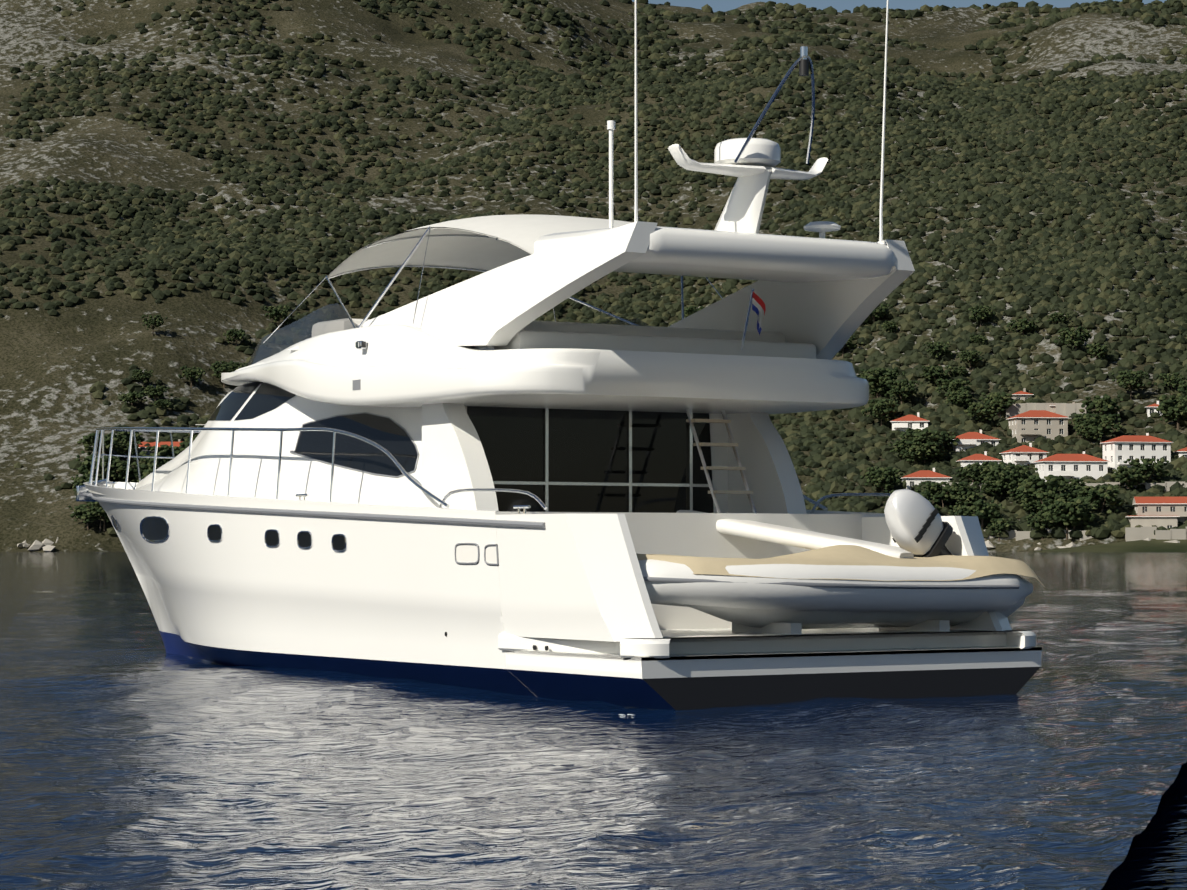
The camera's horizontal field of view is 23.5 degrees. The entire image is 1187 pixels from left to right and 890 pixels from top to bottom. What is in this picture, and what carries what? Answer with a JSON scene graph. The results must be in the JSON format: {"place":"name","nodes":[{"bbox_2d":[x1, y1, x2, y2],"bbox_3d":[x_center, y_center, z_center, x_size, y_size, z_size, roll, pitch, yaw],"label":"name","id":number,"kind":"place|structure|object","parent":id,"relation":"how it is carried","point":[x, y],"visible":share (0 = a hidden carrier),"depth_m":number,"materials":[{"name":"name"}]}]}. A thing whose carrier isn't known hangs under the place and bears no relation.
{"place":"outdoors","nodes":[
{"label":"outdoors","id":0,"kind":"place"},
{"bbox_2d":[0,552,1186,889],"bbox_3d":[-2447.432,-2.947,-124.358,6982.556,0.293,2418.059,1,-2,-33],"label":"sea water","id":1,"kind":"structure","parent":0,"point":[134,754],"depth_m":17.44,"materials":[{"name":"blue liquid"}]},
{"bbox_2d":[83,481,884,696],"bbox_3d":[-2.960,1.642,33.409,4.720,2.722,14.945,1,-2,-33],"label":"yacht hull","id":2,"kind":"object","parent":1,"relation":"in","point":[387,599],"visible":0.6,"depth_m":28.33,"materials":[{"name":"plastic"}]},
{"bbox_2d":[141,518,168,539],"bbox_3d":[-5.112,0.974,33.124,0.103,0.282,1.657,1,-2,-19],"label":"porthole","id":3,"kind":"object","parent":2,"relation":"in","point":[154,528],"visible":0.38,"depth_m":33.01,"materials":[{"name":"black glass"}]},
{"bbox_2d":[76,341,548,650],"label":"boat fittings","id":4,"kind":"object","parent":2,"relation":"attached to","point":[82,492],"visible":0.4,"depth_m":29.39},
{"bbox_2d":[208,382,260,420],"bbox_3d":[-4.165,-0.487,32.729,0.397,0.456,1.722,1,-2,-33],"label":"windshield","id":5,"kind":"object","parent":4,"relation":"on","point":[230,405],"visible":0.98,"depth_m":32.40,"materials":[{"name":"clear glass"}]},
{"bbox_2d":[235,382,294,419],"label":"window","id":6,"kind":"structure","parent":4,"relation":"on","point":[266,397],"depth_m":31.59,"materials":[{"name":"black glass"}]},
{"bbox_2d":[290,412,418,477],"bbox_3d":[-2.444,0.009,29.372,0.213,0.699,2.814,1,-2,-33],"label":"window frame","id":7,"kind":"object","parent":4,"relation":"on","point":[292,451],"visible":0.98,"depth_m":29.28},
{"bbox_2d":[88,493,545,528],"bbox_3d":[-2.735,0.725,33.092,4.783,0.577,15.816,1,-2,-33],"label":"rub rail","id":8,"kind":"object","parent":2,"relation":"attached to","point":[505,523],"visible":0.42,"depth_m":28.41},
{"bbox_2d":[134,382,727,512],"bbox_3d":[-3.001,0.063,33.530,3.872,1.673,11.000,1,-2,-33],"label":"cabin","id":9,"kind":"object","parent":2,"relation":"on","point":[255,462],"visible":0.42,"depth_m":30.68,"materials":[{"name":"plastic"}]},
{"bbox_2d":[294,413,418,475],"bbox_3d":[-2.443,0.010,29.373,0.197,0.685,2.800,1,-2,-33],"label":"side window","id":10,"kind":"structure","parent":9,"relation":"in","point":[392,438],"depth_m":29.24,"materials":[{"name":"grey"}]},
{"bbox_2d":[221,324,868,415],"bbox_3d":[-1.157,-0.708,30.681,4.538,0.829,8.530,1,-2,-33],"label":"flybridge","id":11,"kind":"object","parent":9,"relation":"on","point":[400,366],"visible":0.96,"depth_m":27.45,"materials":[{"name":"plastic"}]},
{"bbox_2d":[247,303,648,365],"bbox_3d":[-2.039,-1.109,32.071,3.972,0.558,4.863,1,-2,-33],"label":"windscreen","id":12,"kind":"object","parent":11,"relation":"on","point":[334,317],"visible":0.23,"depth_m":30.68,"materials":[{"name":"grey"}]},
{"bbox_2d":[263,226,722,342],"bbox_3d":[-0.812,-1.706,30.177,4.107,1.234,4.316,1,-2,-33],"label":"canopy frame","id":13,"kind":"object","parent":11,"relation":"on","point":[423,236],"visible":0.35,"depth_m":30.47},
{"bbox_2d":[328,214,632,276],"bbox_3d":[-0.450,-2.000,29.623,3.045,0.721,4.550,1,-2,-33],"label":"yacht bimini canvas","id":14,"kind":"object","parent":13,"relation":"on","point":[518,236],"visible":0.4,"depth_m":30.42,"materials":[{"name":"fabric"}]},
{"bbox_2d":[352,319,815,358],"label":"yacht flybridge seats","id":15,"kind":"object","parent":11,"relation":"on","point":[544,334],"visible":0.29,"depth_m":27.75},
{"bbox_2d":[288,221,914,359],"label":"radar arch","id":16,"kind":"structure","parent":11,"relation":"on","point":[825,297],"depth_m":26.87,"materials":[{"name":"plastic"}]},
{"bbox_2d":[607,0,888,240],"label":"radar and antennas","id":17,"kind":"object","parent":16,"relation":"on","point":[754,169],"visible":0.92,"depth_m":26.52,"materials":[{"name":"plastic"}]},
{"bbox_2d":[734,46,814,163],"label":"yacht mast fittings","id":18,"kind":"object","parent":17,"relation":"attached to","point":[804,61],"visible":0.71,"depth_m":26.07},
{"bbox_2d":[740,288,765,349],"bbox_3d":[1.536,-1.215,27.506,0.075,0.587,0.430,1,-2,-33],"label":"flag","id":19,"kind":"object","parent":11,"relation":"attached to","point":[757,303],"visible":1,"depth_m":27.49,"materials":[{"name":"multicoloured fabric"}]},
{"bbox_2d":[422,403,806,513],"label":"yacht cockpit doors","id":20,"kind":"structure","parent":9,"relation":"attached to","point":[566,460],"depth_m":28.86,"materials":[{"name":"glass"}]},
{"bbox_2d":[456,545,477,562],"bbox_3d":[-1.163,1.000,26.338,0.014,0.182,0.424,1,-2,-33],"label":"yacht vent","id":21,"kind":"object","parent":2,"relation":"attached to","point":[467,553],"visible":0.7,"depth_m":26.34,"materials":[{"name":"grey"}]},
{"bbox_2d":[89,427,890,513],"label":"yacht rails","id":22,"kind":"object","parent":2,"relation":"on","point":[192,430],"visible":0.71,"depth_m":30.76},
{"bbox_2d":[496,513,1041,709],"bbox_3d":[1.675,1.696,26.180,4.666,2.108,2.320,1,-2,-33],"label":"yacht stern","id":23,"kind":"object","parent":2,"relation":"attached to","point":[575,598],"depth_m":25.12,"materials":[{"name":"plastic"}]},
{"bbox_2d":[732,620,949,634],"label":"dinghy chocks","id":24,"kind":"object","parent":23,"relation":"on","point":[796,628],"visible":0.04,"depth_m":25.98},
{"bbox_2d":[636,545,1045,628],"bbox_3d":[1.956,1.292,26.041,4.291,0.767,1.665,1,-2,-33],"label":"inflatable dinghy","id":25,"kind":"object","parent":24,"relation":"on","point":[843,586],"visible":0.96,"depth_m":25.50,"materials":[{"name":"rubber"}]},
{"bbox_2d":[884,489,952,556],"bbox_3d":[3.320,1.030,26.926,1.359,1.218,0.338,1,-2,-33],"label":"outboard motor","id":26,"kind":"object","parent":25,"relation":"attached to","point":[917,526],"visible":0.54,"depth_m":26.60,"materials":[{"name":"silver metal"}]},
{"bbox_2d":[0,0,1186,551],"bbox_3d":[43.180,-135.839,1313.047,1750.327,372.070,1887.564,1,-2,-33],"label":"hill terrain","id":27,"kind":"structure","parent":0,"point":[52,372],"depth_m":940.44,"materials":[{"name":"plant"}]},
{"bbox_2d":[68,505,102,529],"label":"tree","id":28,"kind":"object","parent":27,"relation":"on","point":[81,512],"visible":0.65,"depth_m":638.22,"materials":[{"name":"green plant"}]},
{"bbox_2d":[76,453,121,479],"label":"tree","id":29,"kind":"object","parent":27,"relation":"on","point":[88,463],"visible":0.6,"depth_m":657.14,"materials":[{"name":"green plant"}]},
{"bbox_2d":[77,432,120,454],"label":"tree","id":30,"kind":"object","parent":27,"relation":"on","point":[88,441],"visible":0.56,"depth_m":674.90,"materials":[{"name":"green plant"}]},
{"bbox_2d":[104,460,137,481],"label":"tree","id":31,"kind":"object","parent":27,"relation":"on","point":[115,472],"visible":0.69,"depth_m":656.98,"materials":[{"name":"green plant"}]},
{"bbox_2d":[113,441,142,460],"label":"tree","id":32,"kind":"object","parent":27,"relation":"on","point":[120,447],"visible":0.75,"depth_m":676.59,"materials":[{"name":"green plant"}]},
{"bbox_2d":[116,431,144,446],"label":"tree","id":33,"kind":"object","parent":27,"relation":"on","point":[125,436],"visible":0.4,"depth_m":680.73,"materials":[{"name":"green plant"}]},
{"bbox_2d":[118,391,147,405],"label":"tree","id":34,"kind":"object","parent":27,"relation":"on","point":[131,397],"visible":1,"depth_m":713.74,"materials":[{"name":"green plant"}]},
{"bbox_2d":[132,369,153,388],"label":"tree","id":35,"kind":"object","parent":27,"relation":"on","point":[145,376],"visible":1,"depth_m":723.29,"materials":[{"name":"green plant"}]},
{"bbox_2d":[132,456,172,469],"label":"tree","id":36,"kind":"object","parent":27,"relation":"on","point":[162,461],"visible":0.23,"depth_m":661.67,"materials":[{"name":"green plant"}]},
{"bbox_2d":[141,315,167,334],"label":"tree","id":37,"kind":"object","parent":27,"relation":"on","point":[156,319],"visible":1,"depth_m":748.90,"materials":[{"name":"green plant"}]},
{"bbox_2d":[142,385,172,402],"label":"tree","id":38,"kind":"object","parent":27,"relation":"on","point":[154,392],"visible":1,"depth_m":717.65,"materials":[{"name":"green plant"}]},
{"bbox_2d":[139,444,188,461],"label":"tree","id":39,"kind":"object","parent":27,"relation":"on","point":[167,451],"visible":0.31,"depth_m":665.47,"materials":[{"name":"green plant"}]},
{"bbox_2d":[178,365,205,387],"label":"tree","id":40,"kind":"object","parent":27,"relation":"on","point":[188,373],"visible":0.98,"depth_m":730.83,"materials":[{"name":"green plant"}]},
{"bbox_2d":[208,364,239,387],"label":"tree","id":41,"kind":"object","parent":27,"relation":"on","point":[222,369],"visible":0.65,"depth_m":737.48,"materials":[{"name":"green plant"}]},
{"bbox_2d":[223,329,247,345],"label":"tree","id":42,"kind":"object","parent":27,"relation":"on","point":[237,335],"visible":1,"depth_m":758.08,"materials":[{"name":"green plant"}]},
{"bbox_2d":[264,305,299,328],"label":"tree","id":43,"kind":"object","parent":27,"relation":"on","point":[276,313],"visible":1,"depth_m":782.16,"materials":[{"name":"green plant"}]},
{"bbox_2d":[0,0,1186,539],"bbox_3d":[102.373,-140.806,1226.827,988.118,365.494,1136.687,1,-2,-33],"label":"hill scrub bushes","id":44,"kind":"object","parent":27,"relation":"on","point":[1040,270],"visible":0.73,"depth_m":887.48,"materials":[{"name":"plant"}]},
{"bbox_2d":[17,403,1186,551],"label":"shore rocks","id":45,"kind":"object","parent":27,"relation":"on","point":[1131,533],"depth_m":629.99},
{"bbox_2d":[857,368,898,397],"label":"tree","id":46,"kind":"object","parent":27,"relation":"on","point":[872,385],"visible":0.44,"depth_m":709.80,"materials":[{"name":"green plant"}]},
{"bbox_2d":[864,304,892,321],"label":"tree","id":47,"kind":"object","parent":27,"relation":"on","point":[879,311],"visible":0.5,"depth_m":753.07,"materials":[{"name":"green plant"}]},
{"bbox_2d":[861,399,898,425],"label":"tree","id":48,"kind":"object","parent":27,"relation":"on","point":[881,409],"visible":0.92,"depth_m":692.88,"materials":[{"name":"green plant"}]},
{"bbox_2d":[860,466,902,491],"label":"tree","id":49,"kind":"object","parent":27,"relation":"on","point":[874,470],"visible":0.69,"depth_m":638.88,"materials":[{"name":"green plant"}]},
{"bbox_2d":[864,470,901,489],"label":"tree","id":50,"kind":"object","parent":27,"relation":"on","point":[886,479],"visible":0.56,"depth_m":638.33,"materials":[{"name":"green plant"}]},
{"bbox_2d":[860,367,908,396],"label":"tree","id":51,"kind":"object","parent":27,"relation":"on","point":[895,370],"visible":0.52,"depth_m":709.09,"materials":[{"name":"green plant"}]},
{"bbox_2d":[879,379,922,403],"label":"tree","id":52,"kind":"object","parent":27,"relation":"on","point":[902,388],"visible":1,"depth_m":704.24,"materials":[{"name":"green plant"}]},
{"bbox_2d":[890,412,929,430],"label":"village house","id":53,"kind":"structure","parent":27,"relation":"on","point":[904,423],"depth_m":688.25,"materials":[{"name":"paint"}]},
{"bbox_2d":[899,445,933,462],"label":"tree","id":54,"kind":"object","parent":27,"relation":"on","point":[911,454],"visible":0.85,"depth_m":659.49,"materials":[{"name":"green plant"}]},
{"bbox_2d":[900,431,943,461],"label":"tree","id":55,"kind":"object","parent":27,"relation":"on","point":[923,438],"visible":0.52,"depth_m":660.62,"materials":[{"name":"green plant"}]},
{"bbox_2d":[900,428,946,461],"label":"tree","id":56,"kind":"object","parent":27,"relation":"on","point":[910,430],"visible":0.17,"depth_m":663.76,"materials":[{"name":"green plant"}]},
{"bbox_2d":[905,441,943,462],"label":"tree","id":57,"kind":"object","parent":27,"relation":"on","point":[934,449],"visible":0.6,"depth_m":659.24,"materials":[{"name":"green plant"}]},
{"bbox_2d":[901,468,951,489],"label":"village house","id":58,"kind":"structure","parent":27,"relation":"on","point":[916,478],"depth_m":645.99,"materials":[{"name":"tile"}]},
{"bbox_2d":[915,365,953,384],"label":"tree","id":59,"kind":"object","parent":27,"relation":"on","point":[937,372],"visible":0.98,"depth_m":711.10,"materials":[{"name":"green plant"}]},
{"bbox_2d":[922,341,957,364],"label":"tree","id":60,"kind":"object","parent":27,"relation":"on","point":[938,349],"visible":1,"depth_m":722.74,"materials":[{"name":"green plant"}]},
{"bbox_2d":[916,481,966,507],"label":"tree","id":61,"kind":"object","parent":27,"relation":"on","point":[935,488],"visible":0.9,"depth_m":627.86,"materials":[{"name":"green plant"}]},
{"bbox_2d":[934,431,959,447],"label":"tree","id":62,"kind":"object","parent":27,"relation":"on","point":[948,440],"visible":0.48,"depth_m":666.75,"materials":[{"name":"green plant"}]},
{"bbox_2d":[935,379,971,394],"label":"tree","id":63,"kind":"object","parent":27,"relation":"on","point":[952,386],"visible":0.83,"depth_m":699.88,"materials":[{"name":"green plant"}]},
{"bbox_2d":[945,392,972,406],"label":"tree","id":64,"kind":"object","parent":27,"relation":"on","point":[963,395],"visible":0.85,"depth_m":695.44,"materials":[{"name":"green plant"}]},
{"bbox_2d":[947,491,983,505],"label":"tree","id":65,"kind":"object","parent":27,"relation":"on","point":[962,498],"visible":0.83,"depth_m":625.18,"materials":[{"name":"green plant"}]},
{"bbox_2d":[955,465,982,484],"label":"tree","id":66,"kind":"object","parent":27,"relation":"on","point":[968,468],"visible":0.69,"depth_m":640.86,"materials":[{"name":"green plant"}]},
{"bbox_2d":[956,350,983,370],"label":"tree","id":67,"kind":"object","parent":27,"relation":"on","point":[964,355],"visible":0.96,"depth_m":716.00,"materials":[{"name":"green plant"}]},
{"bbox_2d":[951,430,1000,451],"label":"village house","id":68,"kind":"structure","parent":27,"relation":"on","point":[968,440],"depth_m":668.83,"materials":[{"name":"paint"}]},
{"bbox_2d":[956,451,1001,466],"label":"village house","id":69,"kind":"structure","parent":27,"relation":"on","point":[974,458],"depth_m":653.74,"materials":[{"name":"tile"}]},
{"bbox_2d":[963,402,998,421],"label":"tree","id":70,"kind":"object","parent":27,"relation":"on","point":[979,410],"visible":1,"depth_m":680.04,"materials":[{"name":"green plant"}]},
{"bbox_2d":[966,305,995,326],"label":"tree","id":71,"kind":"object","parent":27,"relation":"on","point":[982,313],"visible":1,"depth_m":737.43,"materials":[{"name":"green plant"}]},
{"bbox_2d":[958,499,1005,528],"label":"tree","id":72,"kind":"object","parent":27,"relation":"on","point":[981,509],"visible":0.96,"depth_m":612.98,"materials":[{"name":"green plant"}]},
{"bbox_2d":[977,481,1005,496],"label":"tree","id":73,"kind":"object","parent":27,"relation":"on","point":[985,488],"visible":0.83,"depth_m":631.03,"materials":[{"name":"green plant"}]},
{"bbox_2d":[979,392,1015,417],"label":"tree","id":74,"kind":"object","parent":27,"relation":"on","point":[1002,400],"visible":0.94,"depth_m":684.62,"materials":[{"name":"green plant"}]},
{"bbox_2d":[981,472,1018,496],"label":"tree","id":75,"kind":"object","parent":27,"relation":"on","point":[994,476],"visible":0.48,"depth_m":631.06,"materials":[{"name":"green plant"}]},
{"bbox_2d":[987,518,1014,540],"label":"tree","id":76,"kind":"object","parent":27,"relation":"on","point":[999,524],"visible":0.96,"depth_m":611.20,"materials":[{"name":"green plant"}]},
{"bbox_2d":[989,464,1037,493],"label":"tree","id":77,"kind":"object","parent":27,"relation":"on","point":[1019,471],"visible":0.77,"depth_m":630.08,"materials":[{"name":"green plant"}]},
{"bbox_2d":[1006,317,1038,334],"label":"tree","id":78,"kind":"object","parent":27,"relation":"on","point":[1023,325],"visible":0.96,"depth_m":726.60,"materials":[{"name":"green plant"}]},
{"bbox_2d":[999,443,1048,464],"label":"village house","id":79,"kind":"structure","parent":27,"relation":"on","point":[1025,455],"depth_m":652.49,"materials":[{"name":"paint"}]},
{"bbox_2d":[1020,498,1041,512],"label":"tree","id":80,"kind":"object","parent":27,"relation":"on","point":[1028,504],"visible":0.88,"depth_m":618.91,"materials":[{"name":"green plant"}]},
{"bbox_2d":[1006,408,1068,442],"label":"village house","id":81,"kind":"structure","parent":27,"relation":"on","point":[1029,425],"depth_m":671.42,"materials":[{"name":"stone"}]},
{"bbox_2d":[1024,512,1058,538],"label":"tree","id":82,"kind":"object","parent":27,"relation":"on","point":[1043,522],"visible":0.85,"depth_m":608.51,"materials":[{"name":"green plant"}]},
{"bbox_2d":[1019,474,1076,510],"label":"tree","id":83,"kind":"object","parent":27,"relation":"on","point":[1034,486],"visible":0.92,"depth_m":616.34,"materials":[{"name":"green plant"}]},
{"bbox_2d":[1036,493,1071,512],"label":"tree","id":84,"kind":"object","parent":27,"relation":"on","point":[1049,496],"visible":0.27,"depth_m":613.90,"materials":[{"name":"green plant"}]},
{"bbox_2d":[1043,501,1092,539],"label":"tree","id":85,"kind":"object","parent":27,"relation":"on","point":[1074,519],"visible":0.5,"depth_m":606.54,"materials":[{"name":"green plant"}]},
{"bbox_2d":[1033,451,1109,481],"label":"village house","id":86,"kind":"structure","parent":27,"relation":"on","point":[1074,466],"depth_m":640.06,"materials":[{"name":"paint"}]},
{"bbox_2d":[1054,326,1091,350],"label":"tree","id":87,"kind":"object","parent":27,"relation":"on","point":[1077,336],"visible":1,"depth_m":711.01,"materials":[{"name":"green plant"}]},
{"bbox_2d":[1058,479,1089,493],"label":"tree","id":88,"kind":"object","parent":27,"relation":"on","point":[1073,484],"visible":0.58,"depth_m":625.09,"materials":[{"name":"green plant"}]},
{"bbox_2d":[1045,497,1111,538],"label":"tree","id":89,"kind":"object","parent":27,"relation":"on","point":[1083,516],"visible":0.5,"depth_m":606.42,"materials":[{"name":"green plant"}]},
{"bbox_2d":[1086,343,1111,359],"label":"tree","id":90,"kind":"object","parent":27,"relation":"on","point":[1099,350],"visible":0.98,"depth_m":705.04,"materials":[{"name":"green plant"}]},
{"bbox_2d":[1079,393,1123,414],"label":"tree","id":91,"kind":"object","parent":27,"relation":"on","point":[1106,404],"visible":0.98,"depth_m":673.38,"materials":[{"name":"green plant"}]},
{"bbox_2d":[1082,413,1121,447],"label":"tree","id":92,"kind":"object","parent":27,"relation":"on","point":[1104,426],"visible":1,"depth_m":661.16,"materials":[{"name":"green plant"}]},
{"bbox_2d":[1073,484,1138,511],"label":"tree","id":93,"kind":"object","parent":27,"relation":"on","point":[1107,497],"visible":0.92,"depth_m":613.10,"materials":[{"name":"green plant"}]},
{"bbox_2d":[1110,466,1146,488],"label":"tree","id":94,"kind":"object","parent":27,"relation":"on","point":[1130,477],"visible":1,"depth_m":627.98,"materials":[{"name":"green plant"}]},
{"bbox_2d":[1111,369,1151,399],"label":"tree","id":95,"kind":"object","parent":27,"relation":"on","point":[1129,377],"visible":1,"depth_m":684.05,"materials":[{"name":"green plant"}]},
{"bbox_2d":[1101,433,1172,469],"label":"village house","id":96,"kind":"structure","parent":27,"relation":"on","point":[1117,451],"depth_m":643.80,"materials":[{"name":"paint"}]},
{"bbox_2d":[1123,457,1179,480],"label":"tree","id":97,"kind":"object","parent":27,"relation":"on","point":[1148,466],"visible":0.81,"depth_m":630.93,"materials":[{"name":"green plant"}]},
{"bbox_2d":[1125,515,1179,527],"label":"house","id":98,"kind":"structure","parent":27,"relation":"on","point":[1157,521],"depth_m":604.99,"materials":[{"name":"paint"}]},
{"bbox_2d":[1132,497,1186,522],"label":"village house","id":99,"kind":"structure","parent":27,"relation":"on","point":[1160,506],"depth_m":608.58,"materials":[{"name":"paint"}]},
{"bbox_2d":[1154,372,1184,394],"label":"tree","id":100,"kind":"object","parent":27,"relation":"on","point":[1173,380],"visible":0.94,"depth_m":684.47,"materials":[{"name":"green plant"}]},
{"bbox_2d":[1156,398,1186,429],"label":"tree","id":101,"kind":"object","parent":27,"relation":"on","point":[1163,408],"visible":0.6,"depth_m":664.57,"materials":[{"name":"green plant"}]},
{"bbox_2d":[1158,394,1186,429],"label":"tree","id":102,"kind":"object","parent":27,"relation":"on","point":[1172,398],"visible":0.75,"depth_m":664.14,"materials":[{"name":"green plant"}]},
{"bbox_2d":[676,510,913,557],"bbox_3d":[1.876,0.985,27.002,0.520,0.758,2.488,3,-3,-54],"label":"tube","id":103,"kind":"object","parent":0,"point":[788,536],"visible":0.52,"depth_m":26.77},
{"bbox_2d":[632,0,1165,12],"label":"sky","id":104,"kind":"structure","parent":0,"point":[717,5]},
{"bbox_2d":[983,27,1186,551],"bbox_3d":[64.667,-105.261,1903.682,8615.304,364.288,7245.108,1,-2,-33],"label":"shoreline","id":105,"kind":"structure","parent":0,"point":[1153,545],"depth_m":593.27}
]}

